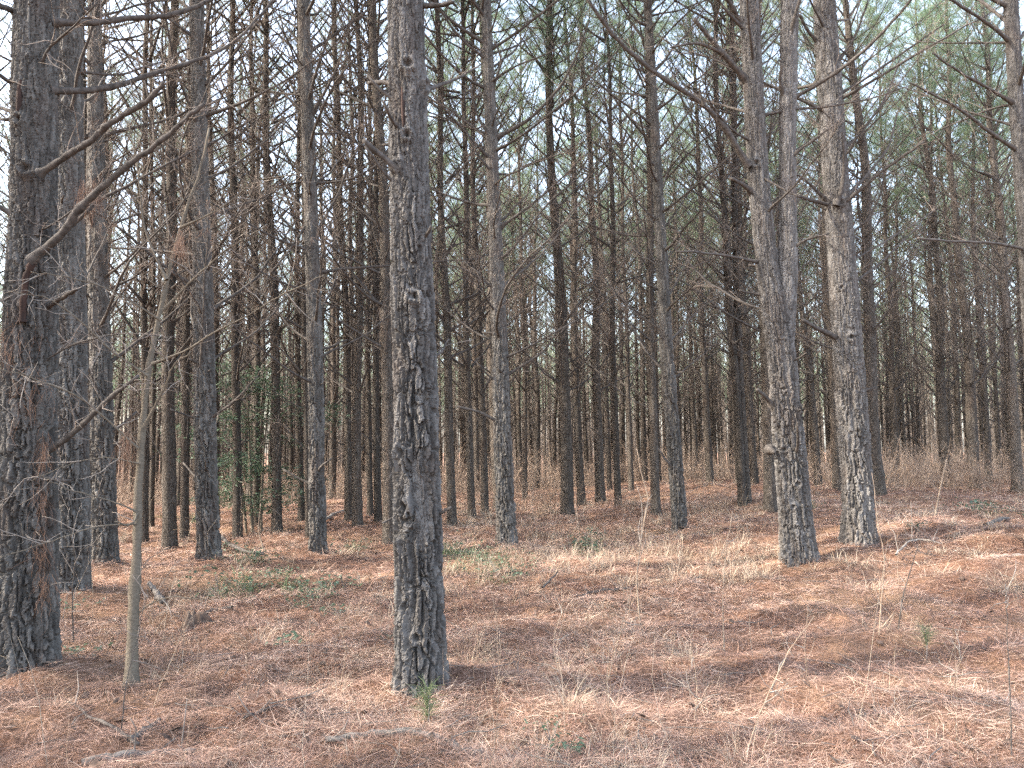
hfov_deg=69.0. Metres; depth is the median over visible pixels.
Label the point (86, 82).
pine tree
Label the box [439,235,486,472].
pine tree
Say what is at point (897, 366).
pine tree
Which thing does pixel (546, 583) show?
fallen stick
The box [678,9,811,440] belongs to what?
pine tree
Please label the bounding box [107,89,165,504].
pine tree
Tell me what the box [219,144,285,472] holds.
pine tree
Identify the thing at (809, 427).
pine tree
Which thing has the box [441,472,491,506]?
dry shrub
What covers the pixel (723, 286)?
pine tree
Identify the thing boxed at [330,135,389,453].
pine tree
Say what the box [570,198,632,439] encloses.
pine tree
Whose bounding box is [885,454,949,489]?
dry shrub
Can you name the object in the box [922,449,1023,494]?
dry shrub
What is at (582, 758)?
pine straw
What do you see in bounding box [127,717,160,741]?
fallen stick
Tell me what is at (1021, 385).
pine tree
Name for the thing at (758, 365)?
pine tree
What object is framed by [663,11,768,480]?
pine tree
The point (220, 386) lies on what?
pine tree
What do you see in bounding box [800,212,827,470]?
pine tree
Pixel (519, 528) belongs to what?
dry shrub
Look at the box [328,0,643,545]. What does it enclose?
pine tree
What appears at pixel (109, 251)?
pine tree
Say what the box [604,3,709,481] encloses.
pine tree
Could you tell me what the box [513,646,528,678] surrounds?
dry weed
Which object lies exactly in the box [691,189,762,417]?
pine tree
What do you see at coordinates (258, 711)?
fallen stick
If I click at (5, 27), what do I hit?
sky
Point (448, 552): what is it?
green ground cover
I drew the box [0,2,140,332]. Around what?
pine tree
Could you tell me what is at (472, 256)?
pine tree
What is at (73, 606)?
seedling
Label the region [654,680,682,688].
fallen stick
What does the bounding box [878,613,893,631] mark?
dry weed
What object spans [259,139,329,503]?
pine tree
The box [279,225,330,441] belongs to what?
pine tree
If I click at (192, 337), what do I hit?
pine tree
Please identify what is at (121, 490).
undergrowth
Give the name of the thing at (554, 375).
pine tree
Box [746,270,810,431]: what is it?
pine tree
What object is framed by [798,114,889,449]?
pine tree
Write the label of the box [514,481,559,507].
dry shrub
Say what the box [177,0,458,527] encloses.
pine tree
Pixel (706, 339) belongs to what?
pine tree
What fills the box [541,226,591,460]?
pine tree
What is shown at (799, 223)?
pine tree
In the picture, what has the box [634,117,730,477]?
pine tree
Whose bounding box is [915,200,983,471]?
pine tree
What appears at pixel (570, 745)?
seedling
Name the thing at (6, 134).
pine tree
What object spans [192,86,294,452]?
pine tree
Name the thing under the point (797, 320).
pine tree
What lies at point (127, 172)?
pine tree
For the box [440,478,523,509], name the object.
dry shrub
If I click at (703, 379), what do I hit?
pine tree
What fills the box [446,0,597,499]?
pine tree
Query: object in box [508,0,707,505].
pine tree
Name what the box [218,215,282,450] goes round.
pine tree
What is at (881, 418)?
pine tree
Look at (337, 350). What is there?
pine tree
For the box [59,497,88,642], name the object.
dry weed
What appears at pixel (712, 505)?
dry shrub
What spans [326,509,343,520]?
fallen stick
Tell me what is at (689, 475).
dry shrub
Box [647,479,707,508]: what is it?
fallen branch
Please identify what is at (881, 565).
dry weed
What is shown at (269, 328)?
pine tree
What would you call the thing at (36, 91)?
pine tree
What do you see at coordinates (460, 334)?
pine tree
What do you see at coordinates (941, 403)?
pine tree
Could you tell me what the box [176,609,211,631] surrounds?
rotten stump
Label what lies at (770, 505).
pine tree
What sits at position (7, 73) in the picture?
pine tree
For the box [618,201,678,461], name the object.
pine tree
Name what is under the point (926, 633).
pine seedling
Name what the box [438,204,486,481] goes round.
pine tree
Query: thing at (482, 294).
pine tree
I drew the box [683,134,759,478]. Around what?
pine tree
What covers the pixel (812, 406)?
pine tree
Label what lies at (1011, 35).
pine tree
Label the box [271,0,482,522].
pine tree
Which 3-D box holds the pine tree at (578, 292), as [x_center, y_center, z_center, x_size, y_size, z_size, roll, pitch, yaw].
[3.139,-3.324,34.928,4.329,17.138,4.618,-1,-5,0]
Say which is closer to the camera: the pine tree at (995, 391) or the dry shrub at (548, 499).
the dry shrub at (548, 499)
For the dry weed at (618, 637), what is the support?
on the ground at (470, 612)
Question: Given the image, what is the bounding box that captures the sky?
[0,0,1023,452]
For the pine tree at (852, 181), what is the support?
on the ground at (470, 612)
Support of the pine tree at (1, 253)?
on the ground at (470, 612)
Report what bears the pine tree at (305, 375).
on the ground at (470, 612)
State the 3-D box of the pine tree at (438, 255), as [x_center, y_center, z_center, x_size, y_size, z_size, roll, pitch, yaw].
[-2.603,-4.698,25.163,4.739,17.253,4.488,-2,-5,24]
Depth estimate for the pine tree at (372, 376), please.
38.29 m
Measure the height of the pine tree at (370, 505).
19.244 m
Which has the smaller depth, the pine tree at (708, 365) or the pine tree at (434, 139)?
the pine tree at (434, 139)
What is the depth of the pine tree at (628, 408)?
22.09 m
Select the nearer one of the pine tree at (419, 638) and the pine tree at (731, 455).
the pine tree at (419, 638)
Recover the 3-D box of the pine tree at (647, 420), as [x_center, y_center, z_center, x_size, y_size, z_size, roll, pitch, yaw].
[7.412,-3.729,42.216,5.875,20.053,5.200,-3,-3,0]
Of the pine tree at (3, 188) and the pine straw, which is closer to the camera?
the pine straw
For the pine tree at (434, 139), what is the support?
on the ground at (470, 612)
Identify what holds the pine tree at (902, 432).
on the ground at (470, 612)
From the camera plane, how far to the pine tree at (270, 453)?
38.87 m
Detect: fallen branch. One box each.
[221,529,273,557]
[885,511,941,555]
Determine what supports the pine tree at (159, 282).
on the ground at (470, 612)
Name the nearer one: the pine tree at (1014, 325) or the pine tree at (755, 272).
the pine tree at (755, 272)
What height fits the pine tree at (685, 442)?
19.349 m
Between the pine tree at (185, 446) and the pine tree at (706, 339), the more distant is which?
the pine tree at (706, 339)
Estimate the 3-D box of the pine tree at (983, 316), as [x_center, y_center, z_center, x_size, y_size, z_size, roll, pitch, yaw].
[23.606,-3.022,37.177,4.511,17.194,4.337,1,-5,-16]
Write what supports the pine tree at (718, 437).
on the ground at (470, 612)
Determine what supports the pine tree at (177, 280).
on the ground at (470, 612)
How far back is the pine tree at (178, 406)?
27.07 m
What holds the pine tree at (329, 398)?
on the ground at (470, 612)
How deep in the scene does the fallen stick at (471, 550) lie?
10.29 m
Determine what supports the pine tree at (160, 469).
on the ground at (470, 612)
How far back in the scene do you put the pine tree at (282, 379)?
47.87 m
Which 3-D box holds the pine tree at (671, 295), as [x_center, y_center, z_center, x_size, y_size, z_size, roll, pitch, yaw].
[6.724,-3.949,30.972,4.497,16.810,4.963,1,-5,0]
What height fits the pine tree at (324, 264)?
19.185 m
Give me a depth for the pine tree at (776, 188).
30.58 m
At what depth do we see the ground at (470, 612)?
5.78 m
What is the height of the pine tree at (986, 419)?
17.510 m
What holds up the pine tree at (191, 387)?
on the ground at (470, 612)
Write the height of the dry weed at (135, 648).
0.953 m
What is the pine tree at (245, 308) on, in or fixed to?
on the ground at (470, 612)
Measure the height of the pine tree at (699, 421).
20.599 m
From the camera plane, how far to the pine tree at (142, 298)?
12.68 m
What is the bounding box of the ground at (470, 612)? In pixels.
[0,452,1023,767]
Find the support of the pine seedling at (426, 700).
on the ground at (470, 612)
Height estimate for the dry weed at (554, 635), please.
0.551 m
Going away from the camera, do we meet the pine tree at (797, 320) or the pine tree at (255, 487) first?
the pine tree at (255, 487)
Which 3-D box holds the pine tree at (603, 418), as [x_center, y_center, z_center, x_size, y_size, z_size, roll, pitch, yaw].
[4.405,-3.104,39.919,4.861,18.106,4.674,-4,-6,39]
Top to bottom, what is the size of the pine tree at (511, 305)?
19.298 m
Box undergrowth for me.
[116,417,1023,506]
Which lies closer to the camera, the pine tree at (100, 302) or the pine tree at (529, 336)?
the pine tree at (100, 302)
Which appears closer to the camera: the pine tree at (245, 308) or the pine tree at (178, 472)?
the pine tree at (178, 472)
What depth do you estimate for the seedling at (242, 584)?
7.67 m
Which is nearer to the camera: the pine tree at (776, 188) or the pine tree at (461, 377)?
the pine tree at (776, 188)
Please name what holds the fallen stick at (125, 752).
on the ground at (470, 612)
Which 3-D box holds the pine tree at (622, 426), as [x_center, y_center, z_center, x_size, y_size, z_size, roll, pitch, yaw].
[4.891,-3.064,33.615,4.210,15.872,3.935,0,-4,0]
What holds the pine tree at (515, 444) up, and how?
on the ground at (470, 612)
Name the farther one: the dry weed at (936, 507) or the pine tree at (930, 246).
the pine tree at (930, 246)
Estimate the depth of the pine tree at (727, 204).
27.11 m
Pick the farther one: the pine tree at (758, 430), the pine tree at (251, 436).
the pine tree at (758, 430)
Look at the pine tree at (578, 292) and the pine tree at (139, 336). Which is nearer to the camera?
the pine tree at (578, 292)
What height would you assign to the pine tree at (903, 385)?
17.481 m
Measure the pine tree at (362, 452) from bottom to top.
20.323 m
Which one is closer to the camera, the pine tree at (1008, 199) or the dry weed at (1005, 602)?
the dry weed at (1005, 602)
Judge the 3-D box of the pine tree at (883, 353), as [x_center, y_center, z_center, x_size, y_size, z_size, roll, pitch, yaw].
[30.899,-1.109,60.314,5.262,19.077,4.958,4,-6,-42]
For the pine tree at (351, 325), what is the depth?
20.22 m
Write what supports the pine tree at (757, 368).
on the ground at (470, 612)
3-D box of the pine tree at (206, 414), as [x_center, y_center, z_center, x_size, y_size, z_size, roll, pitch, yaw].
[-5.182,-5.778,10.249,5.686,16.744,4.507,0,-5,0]
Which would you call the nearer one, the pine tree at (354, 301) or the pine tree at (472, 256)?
the pine tree at (472, 256)
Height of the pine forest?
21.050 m
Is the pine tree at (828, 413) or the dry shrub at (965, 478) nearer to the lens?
the dry shrub at (965, 478)
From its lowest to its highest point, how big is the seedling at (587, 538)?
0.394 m
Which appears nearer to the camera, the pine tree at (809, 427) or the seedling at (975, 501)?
the seedling at (975, 501)
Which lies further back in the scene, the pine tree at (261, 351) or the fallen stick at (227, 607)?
the pine tree at (261, 351)
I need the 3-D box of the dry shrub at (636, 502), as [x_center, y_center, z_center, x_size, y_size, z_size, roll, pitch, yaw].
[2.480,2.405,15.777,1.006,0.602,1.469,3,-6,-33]
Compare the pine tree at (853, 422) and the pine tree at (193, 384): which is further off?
the pine tree at (193, 384)
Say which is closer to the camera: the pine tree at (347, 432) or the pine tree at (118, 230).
the pine tree at (347, 432)
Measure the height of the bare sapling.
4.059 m
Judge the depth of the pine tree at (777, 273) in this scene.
8.98 m
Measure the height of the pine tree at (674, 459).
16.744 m
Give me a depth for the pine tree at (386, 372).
11.81 m
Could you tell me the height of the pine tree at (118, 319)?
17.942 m
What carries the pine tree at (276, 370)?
on the ground at (470, 612)
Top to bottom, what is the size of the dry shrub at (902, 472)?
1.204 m
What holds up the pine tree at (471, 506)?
on the ground at (470, 612)
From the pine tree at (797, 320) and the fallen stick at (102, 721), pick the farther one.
the pine tree at (797, 320)
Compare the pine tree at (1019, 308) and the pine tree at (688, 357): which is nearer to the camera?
the pine tree at (1019, 308)
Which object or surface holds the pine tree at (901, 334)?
on the ground at (470, 612)
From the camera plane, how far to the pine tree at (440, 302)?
35.16 m
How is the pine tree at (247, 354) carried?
on the ground at (470, 612)
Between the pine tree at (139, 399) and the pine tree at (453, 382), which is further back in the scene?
the pine tree at (453, 382)
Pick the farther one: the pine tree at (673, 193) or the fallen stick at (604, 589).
the pine tree at (673, 193)
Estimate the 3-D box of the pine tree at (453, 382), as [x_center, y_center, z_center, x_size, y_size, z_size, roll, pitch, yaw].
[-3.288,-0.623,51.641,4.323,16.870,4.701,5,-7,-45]
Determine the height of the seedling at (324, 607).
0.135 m
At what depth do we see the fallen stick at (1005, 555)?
8.21 m
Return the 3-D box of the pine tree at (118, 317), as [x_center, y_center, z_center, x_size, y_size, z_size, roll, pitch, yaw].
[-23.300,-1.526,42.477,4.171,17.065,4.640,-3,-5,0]
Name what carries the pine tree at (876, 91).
on the ground at (470, 612)
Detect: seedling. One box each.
[59,592,104,624]
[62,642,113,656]
[177,565,252,591]
[195,579,275,596]
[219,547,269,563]
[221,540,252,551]
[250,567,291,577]
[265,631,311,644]
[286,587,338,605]
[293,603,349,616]
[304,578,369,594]
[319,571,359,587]
[409,675,445,722]
[493,562,535,578]
[515,714,583,741]
[545,732,585,759]
[580,527,604,548]
[906,519,927,529]
[909,616,944,657]
[943,497,1023,514]
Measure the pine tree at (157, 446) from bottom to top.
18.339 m
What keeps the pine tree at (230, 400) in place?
on the ground at (470, 612)
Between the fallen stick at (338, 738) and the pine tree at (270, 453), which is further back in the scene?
the pine tree at (270, 453)
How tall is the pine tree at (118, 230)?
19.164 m
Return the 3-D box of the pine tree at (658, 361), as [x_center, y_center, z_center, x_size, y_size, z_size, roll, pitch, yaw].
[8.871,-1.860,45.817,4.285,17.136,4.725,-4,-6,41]
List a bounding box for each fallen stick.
[69,671,139,744]
[81,700,196,765]
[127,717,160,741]
[147,581,165,603]
[200,601,232,613]
[237,693,306,718]
[325,719,483,756]
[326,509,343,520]
[460,539,511,559]
[541,571,557,587]
[575,575,629,597]
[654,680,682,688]
[977,516,1021,525]
[984,553,1023,558]
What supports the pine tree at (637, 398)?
on the ground at (470, 612)
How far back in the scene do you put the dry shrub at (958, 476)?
20.79 m
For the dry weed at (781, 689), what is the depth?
3.73 m
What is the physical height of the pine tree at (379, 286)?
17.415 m
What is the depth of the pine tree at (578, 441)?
19.87 m
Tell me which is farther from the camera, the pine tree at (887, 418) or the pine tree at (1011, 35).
the pine tree at (887, 418)
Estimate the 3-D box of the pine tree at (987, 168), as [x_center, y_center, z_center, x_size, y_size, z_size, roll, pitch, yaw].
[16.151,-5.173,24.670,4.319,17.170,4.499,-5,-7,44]
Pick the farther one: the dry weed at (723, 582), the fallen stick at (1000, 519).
the fallen stick at (1000, 519)
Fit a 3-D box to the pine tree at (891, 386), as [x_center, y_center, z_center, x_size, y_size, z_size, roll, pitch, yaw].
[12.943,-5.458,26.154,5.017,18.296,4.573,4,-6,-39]
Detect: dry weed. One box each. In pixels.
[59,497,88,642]
[111,562,164,736]
[255,504,266,550]
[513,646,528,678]
[547,600,566,671]
[598,590,641,679]
[636,451,654,623]
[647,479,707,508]
[667,653,717,718]
[719,511,743,649]
[743,616,813,759]
[782,596,824,675]
[867,475,904,634]
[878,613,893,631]
[897,540,934,629]
[931,631,972,694]
[934,460,946,515]
[990,564,1021,755]
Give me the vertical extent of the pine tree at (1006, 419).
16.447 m
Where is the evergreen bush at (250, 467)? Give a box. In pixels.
[132,355,355,533]
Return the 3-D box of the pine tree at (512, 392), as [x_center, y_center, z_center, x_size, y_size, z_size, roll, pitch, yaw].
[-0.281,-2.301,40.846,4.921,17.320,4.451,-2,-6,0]
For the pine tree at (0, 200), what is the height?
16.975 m
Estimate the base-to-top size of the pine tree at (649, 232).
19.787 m
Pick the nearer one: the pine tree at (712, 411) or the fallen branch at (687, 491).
the fallen branch at (687, 491)
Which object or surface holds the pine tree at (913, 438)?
on the ground at (470, 612)
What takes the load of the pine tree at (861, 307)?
on the ground at (470, 612)
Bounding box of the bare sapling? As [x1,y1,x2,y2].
[0,120,343,688]
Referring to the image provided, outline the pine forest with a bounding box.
[0,126,1023,495]
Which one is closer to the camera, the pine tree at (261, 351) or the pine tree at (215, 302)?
the pine tree at (215, 302)
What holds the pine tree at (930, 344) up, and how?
on the ground at (470, 612)
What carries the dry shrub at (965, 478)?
on the ground at (470, 612)
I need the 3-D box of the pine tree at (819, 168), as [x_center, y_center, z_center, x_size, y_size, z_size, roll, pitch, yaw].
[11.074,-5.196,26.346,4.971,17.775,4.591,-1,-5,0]
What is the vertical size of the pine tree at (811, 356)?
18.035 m
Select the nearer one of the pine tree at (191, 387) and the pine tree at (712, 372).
the pine tree at (191, 387)
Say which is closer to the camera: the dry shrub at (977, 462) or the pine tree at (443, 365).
the dry shrub at (977, 462)
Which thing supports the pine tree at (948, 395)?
on the ground at (470, 612)
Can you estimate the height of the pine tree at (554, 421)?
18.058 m
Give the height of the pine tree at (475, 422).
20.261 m
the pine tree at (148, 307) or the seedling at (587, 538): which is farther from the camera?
the pine tree at (148, 307)
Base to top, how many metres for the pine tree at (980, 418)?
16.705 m
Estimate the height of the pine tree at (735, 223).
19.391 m
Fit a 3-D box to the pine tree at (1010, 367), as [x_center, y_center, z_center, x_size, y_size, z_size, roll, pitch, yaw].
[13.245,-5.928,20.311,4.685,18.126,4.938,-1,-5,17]
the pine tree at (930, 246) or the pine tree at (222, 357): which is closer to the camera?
the pine tree at (930, 246)
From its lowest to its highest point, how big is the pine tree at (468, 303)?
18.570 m
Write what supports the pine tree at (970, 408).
on the ground at (470, 612)
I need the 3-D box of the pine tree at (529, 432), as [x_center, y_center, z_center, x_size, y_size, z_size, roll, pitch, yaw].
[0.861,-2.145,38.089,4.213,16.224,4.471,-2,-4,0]
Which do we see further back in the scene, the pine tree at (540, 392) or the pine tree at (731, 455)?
the pine tree at (540, 392)
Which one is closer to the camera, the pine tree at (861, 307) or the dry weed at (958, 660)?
the dry weed at (958, 660)
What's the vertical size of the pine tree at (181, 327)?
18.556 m
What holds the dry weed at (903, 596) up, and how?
on the ground at (470, 612)
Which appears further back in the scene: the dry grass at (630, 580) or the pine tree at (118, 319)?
the pine tree at (118, 319)
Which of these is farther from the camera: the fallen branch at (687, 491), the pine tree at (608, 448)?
the pine tree at (608, 448)
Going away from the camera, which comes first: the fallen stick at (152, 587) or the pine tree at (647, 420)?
the fallen stick at (152, 587)
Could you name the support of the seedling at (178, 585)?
on the ground at (470, 612)
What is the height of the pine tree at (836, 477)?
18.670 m
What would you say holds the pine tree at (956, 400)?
on the ground at (470, 612)
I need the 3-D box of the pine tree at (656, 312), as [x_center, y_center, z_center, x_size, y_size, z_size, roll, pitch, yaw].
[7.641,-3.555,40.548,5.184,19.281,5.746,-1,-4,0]
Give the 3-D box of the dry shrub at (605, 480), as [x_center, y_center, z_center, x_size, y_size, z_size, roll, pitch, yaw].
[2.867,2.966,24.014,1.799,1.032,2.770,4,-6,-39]
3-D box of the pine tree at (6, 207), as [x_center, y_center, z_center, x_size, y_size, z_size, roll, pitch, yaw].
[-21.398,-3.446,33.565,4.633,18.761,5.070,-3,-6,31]
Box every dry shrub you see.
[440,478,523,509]
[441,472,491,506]
[490,519,531,537]
[514,476,588,512]
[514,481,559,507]
[574,466,636,490]
[605,484,646,510]
[683,467,705,480]
[690,486,732,512]
[883,451,935,488]
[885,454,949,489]
[899,444,996,491]
[903,451,1008,489]
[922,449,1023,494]
[943,443,1023,487]
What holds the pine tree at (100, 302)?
on the ground at (470, 612)
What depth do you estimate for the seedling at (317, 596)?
7.10 m
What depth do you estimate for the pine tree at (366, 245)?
29.63 m
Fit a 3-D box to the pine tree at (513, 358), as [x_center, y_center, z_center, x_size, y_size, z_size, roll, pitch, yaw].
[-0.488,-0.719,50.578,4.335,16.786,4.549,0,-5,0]
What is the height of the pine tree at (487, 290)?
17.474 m
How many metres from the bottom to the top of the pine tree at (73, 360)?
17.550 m
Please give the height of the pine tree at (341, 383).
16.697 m
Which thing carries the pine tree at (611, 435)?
on the ground at (470, 612)
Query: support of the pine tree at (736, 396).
on the ground at (470, 612)
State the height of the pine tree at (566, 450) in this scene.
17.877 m
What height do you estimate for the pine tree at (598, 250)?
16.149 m
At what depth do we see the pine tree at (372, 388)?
35.52 m
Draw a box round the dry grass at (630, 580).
[0,456,1023,767]
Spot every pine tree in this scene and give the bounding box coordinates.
[0,0,11,342]
[0,0,164,368]
[0,0,183,434]
[0,0,218,525]
[0,0,232,593]
[0,0,286,679]
[0,0,292,563]
[0,0,335,560]
[0,1,143,330]
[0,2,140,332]
[0,3,133,261]
[0,13,11,318]
[0,24,11,333]
[0,75,9,307]
[0,121,7,323]
[0,156,8,363]
[0,159,8,327]
[0,166,8,332]
[0,189,6,340]
[0,191,7,346]
[84,0,300,549]
[85,0,274,527]
[85,0,282,543]
[86,1,226,468]
[102,0,298,539]
[104,67,148,421]
[105,0,294,519]
[105,50,161,424]
[107,0,229,459]
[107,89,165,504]
[107,165,140,414]
[107,226,137,423]
[109,0,285,506]
[110,111,174,475]
[110,212,137,437]
[110,218,163,452]
[111,117,177,462]
[111,177,134,441]
[112,70,225,470]
[113,166,182,492]
[118,0,347,527]
[121,0,361,538]
[121,242,177,478]
[122,89,239,446]
[129,84,249,425]
[129,194,192,495]
[130,0,284,435]
[140,91,228,469]
[148,176,226,476]
[150,0,387,533]
[157,136,229,505]
[163,0,441,537]
[173,0,527,554]
[175,3,301,503]
[176,0,343,504]
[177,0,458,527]
[181,63,301,458]
[191,185,245,432]
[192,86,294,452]
[213,0,387,521]
[213,80,294,493]
[216,37,327,490]
[217,223,229,443]
[217,227,230,488]
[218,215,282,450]
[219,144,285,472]
[220,0,489,544]
[220,185,289,441]
[226,251,283,457]
[228,185,302,500]
[237,0,454,521]
[245,251,291,451]
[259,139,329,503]
[261,1,379,475]
[265,254,294,483]
[269,0,391,443]
[270,0,427,498]
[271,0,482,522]
[273,0,459,516]
[274,13,380,465]
[278,177,353,420]
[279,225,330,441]
[279,231,328,483]
[282,135,354,436]
[284,114,364,497]
[321,263,342,481]
[324,180,372,476]
[324,191,371,439]
[325,69,392,407]
[325,219,372,440]
[325,273,372,448]
[326,191,372,488]
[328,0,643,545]
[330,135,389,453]
[334,0,592,525]
[339,168,390,495]
[341,0,486,364]
[346,59,454,404]
[347,0,558,518]
[354,179,393,472]
[362,0,487,697]
[363,167,444,421]
[370,6,486,445]
[380,114,480,432]
[389,131,462,442]
[424,0,537,491]
[425,0,551,508]
[428,0,557,514]
[430,99,513,486]
[432,221,463,443]
[433,219,461,465]
[435,248,455,444]
[436,201,486,471]
[438,182,505,465]
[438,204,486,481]
[438,284,488,450]
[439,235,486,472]
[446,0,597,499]
[446,150,515,447]
[451,163,534,490]
[453,169,528,490]
[454,169,548,430]
[460,85,557,489]
[470,0,653,515]
[482,197,544,467]
[482,236,553,482]
[483,189,521,437]
[484,305,519,440]
[497,0,657,506]
[497,0,687,502]
[501,97,578,488]
[503,188,558,486]
[506,175,564,481]
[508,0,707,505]
[508,168,557,448]
[509,35,637,486]
[514,268,556,488]
[517,0,777,531]
[526,199,587,484]
[527,0,766,515]
[527,214,589,478]
[536,137,616,450]
[540,129,632,484]
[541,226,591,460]
[543,0,712,490]
[551,28,645,489]
[552,171,633,484]
[565,107,646,437]
[568,0,699,480]
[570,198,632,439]
[578,195,645,475]
[579,0,943,566]
[580,168,654,471]
[582,145,657,482]
[601,110,684,480]
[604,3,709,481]
[608,141,688,462]
[615,0,822,504]
[615,72,731,442]
[617,270,687,436]
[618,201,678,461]
[619,156,683,430]
[623,102,719,413]
[625,0,773,483]
[625,146,719,422]
[631,0,903,506]
[633,0,901,512]
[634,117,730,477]
[635,0,999,546]
[644,0,824,484]
[654,198,714,464]
[655,203,728,458]
[655,213,722,478]
[659,139,731,478]
[660,218,722,465]
[661,0,778,470]
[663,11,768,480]
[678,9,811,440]
[678,73,775,443]
[680,182,731,466]
[680,197,728,475]
[680,238,723,471]
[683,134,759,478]
[683,241,726,471]
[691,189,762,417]
[706,121,811,429]
[714,212,775,471]
[717,151,809,454]
[718,0,860,486]
[730,54,823,439]
[739,0,938,491]
[743,158,814,418]
[744,0,962,495]
[746,119,827,418]
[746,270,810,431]
[750,269,801,427]
[751,132,823,408]
[758,187,826,441]
[766,0,906,458]
[796,0,959,481]
[797,126,878,472]
[797,199,827,467]
[798,61,907,405]
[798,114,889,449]
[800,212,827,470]
[803,247,885,424]
[805,0,944,431]
[813,260,886,420]
[850,0,995,478]
[852,86,947,464]
[853,125,960,475]
[855,171,913,458]
[859,231,911,467]
[860,0,1023,373]
[860,185,925,450]
[861,0,1021,487]
[868,0,1023,488]
[872,119,989,435]
[873,5,1012,474]
[873,123,961,469]
[874,284,922,436]
[875,197,941,459]
[876,297,921,444]
[897,188,968,477]
[902,122,1004,459]
[902,275,936,456]
[903,0,1023,484]
[907,0,1023,491]
[914,155,998,463]
[915,144,1018,468]
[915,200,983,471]
[920,0,1023,401]
[927,48,1023,478]
[932,117,1023,463]
[938,167,1019,476]
[958,196,1023,467]
[965,73,1023,423]
[968,160,1023,439]
[973,38,1023,395]
[975,128,1023,441]
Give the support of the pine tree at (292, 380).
on the ground at (470, 612)
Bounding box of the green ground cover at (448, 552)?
[156,499,1009,602]
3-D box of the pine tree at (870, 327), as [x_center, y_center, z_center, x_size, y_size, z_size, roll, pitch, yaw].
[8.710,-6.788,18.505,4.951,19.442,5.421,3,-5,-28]
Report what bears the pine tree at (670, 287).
on the ground at (470, 612)
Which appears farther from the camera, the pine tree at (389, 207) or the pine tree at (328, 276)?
the pine tree at (328, 276)
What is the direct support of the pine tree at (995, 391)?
on the ground at (470, 612)
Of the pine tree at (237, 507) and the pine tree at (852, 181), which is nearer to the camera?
the pine tree at (237, 507)
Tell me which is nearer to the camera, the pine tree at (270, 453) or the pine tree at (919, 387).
the pine tree at (270, 453)
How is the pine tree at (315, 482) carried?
on the ground at (470, 612)
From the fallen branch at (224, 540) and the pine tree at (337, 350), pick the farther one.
the pine tree at (337, 350)
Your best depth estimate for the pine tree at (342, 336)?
45.52 m
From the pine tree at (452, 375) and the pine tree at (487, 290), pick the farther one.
the pine tree at (452, 375)
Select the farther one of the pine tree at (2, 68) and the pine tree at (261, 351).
the pine tree at (261, 351)
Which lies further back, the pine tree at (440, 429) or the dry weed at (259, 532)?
the pine tree at (440, 429)
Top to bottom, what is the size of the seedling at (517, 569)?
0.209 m
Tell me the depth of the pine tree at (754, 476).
21.34 m
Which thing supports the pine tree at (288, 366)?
on the ground at (470, 612)
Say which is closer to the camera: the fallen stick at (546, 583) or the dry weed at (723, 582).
the dry weed at (723, 582)
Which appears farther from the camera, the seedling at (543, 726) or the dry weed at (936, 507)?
the dry weed at (936, 507)
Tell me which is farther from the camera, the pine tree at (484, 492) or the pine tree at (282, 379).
the pine tree at (282, 379)
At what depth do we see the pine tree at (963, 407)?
43.41 m
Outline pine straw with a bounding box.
[0,478,1023,767]
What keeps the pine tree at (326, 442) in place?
on the ground at (470, 612)
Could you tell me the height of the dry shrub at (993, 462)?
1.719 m
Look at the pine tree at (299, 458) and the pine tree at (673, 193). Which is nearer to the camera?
the pine tree at (299, 458)
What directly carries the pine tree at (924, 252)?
on the ground at (470, 612)
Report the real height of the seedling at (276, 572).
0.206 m
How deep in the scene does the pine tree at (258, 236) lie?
31.57 m
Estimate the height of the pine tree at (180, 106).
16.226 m
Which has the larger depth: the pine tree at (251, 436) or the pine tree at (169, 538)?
the pine tree at (251, 436)
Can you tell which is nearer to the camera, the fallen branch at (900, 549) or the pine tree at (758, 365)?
the fallen branch at (900, 549)
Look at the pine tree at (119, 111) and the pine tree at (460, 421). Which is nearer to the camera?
the pine tree at (119, 111)
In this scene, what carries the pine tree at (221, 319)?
on the ground at (470, 612)
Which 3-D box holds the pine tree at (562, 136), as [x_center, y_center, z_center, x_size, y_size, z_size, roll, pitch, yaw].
[2.642,-5.333,31.968,6.146,20.435,5.202,0,-4,0]
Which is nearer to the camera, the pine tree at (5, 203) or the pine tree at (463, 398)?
the pine tree at (5, 203)
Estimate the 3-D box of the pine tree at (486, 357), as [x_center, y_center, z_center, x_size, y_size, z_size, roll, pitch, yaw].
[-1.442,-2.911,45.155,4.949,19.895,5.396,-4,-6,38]
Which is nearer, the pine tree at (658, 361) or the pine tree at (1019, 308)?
the pine tree at (1019, 308)
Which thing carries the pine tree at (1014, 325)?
on the ground at (470, 612)
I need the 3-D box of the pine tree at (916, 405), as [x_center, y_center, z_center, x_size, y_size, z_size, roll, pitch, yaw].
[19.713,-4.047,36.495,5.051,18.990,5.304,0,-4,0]
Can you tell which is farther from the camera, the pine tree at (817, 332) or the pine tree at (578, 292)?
the pine tree at (817, 332)
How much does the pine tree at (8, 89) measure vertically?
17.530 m
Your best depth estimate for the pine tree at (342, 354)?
42.07 m

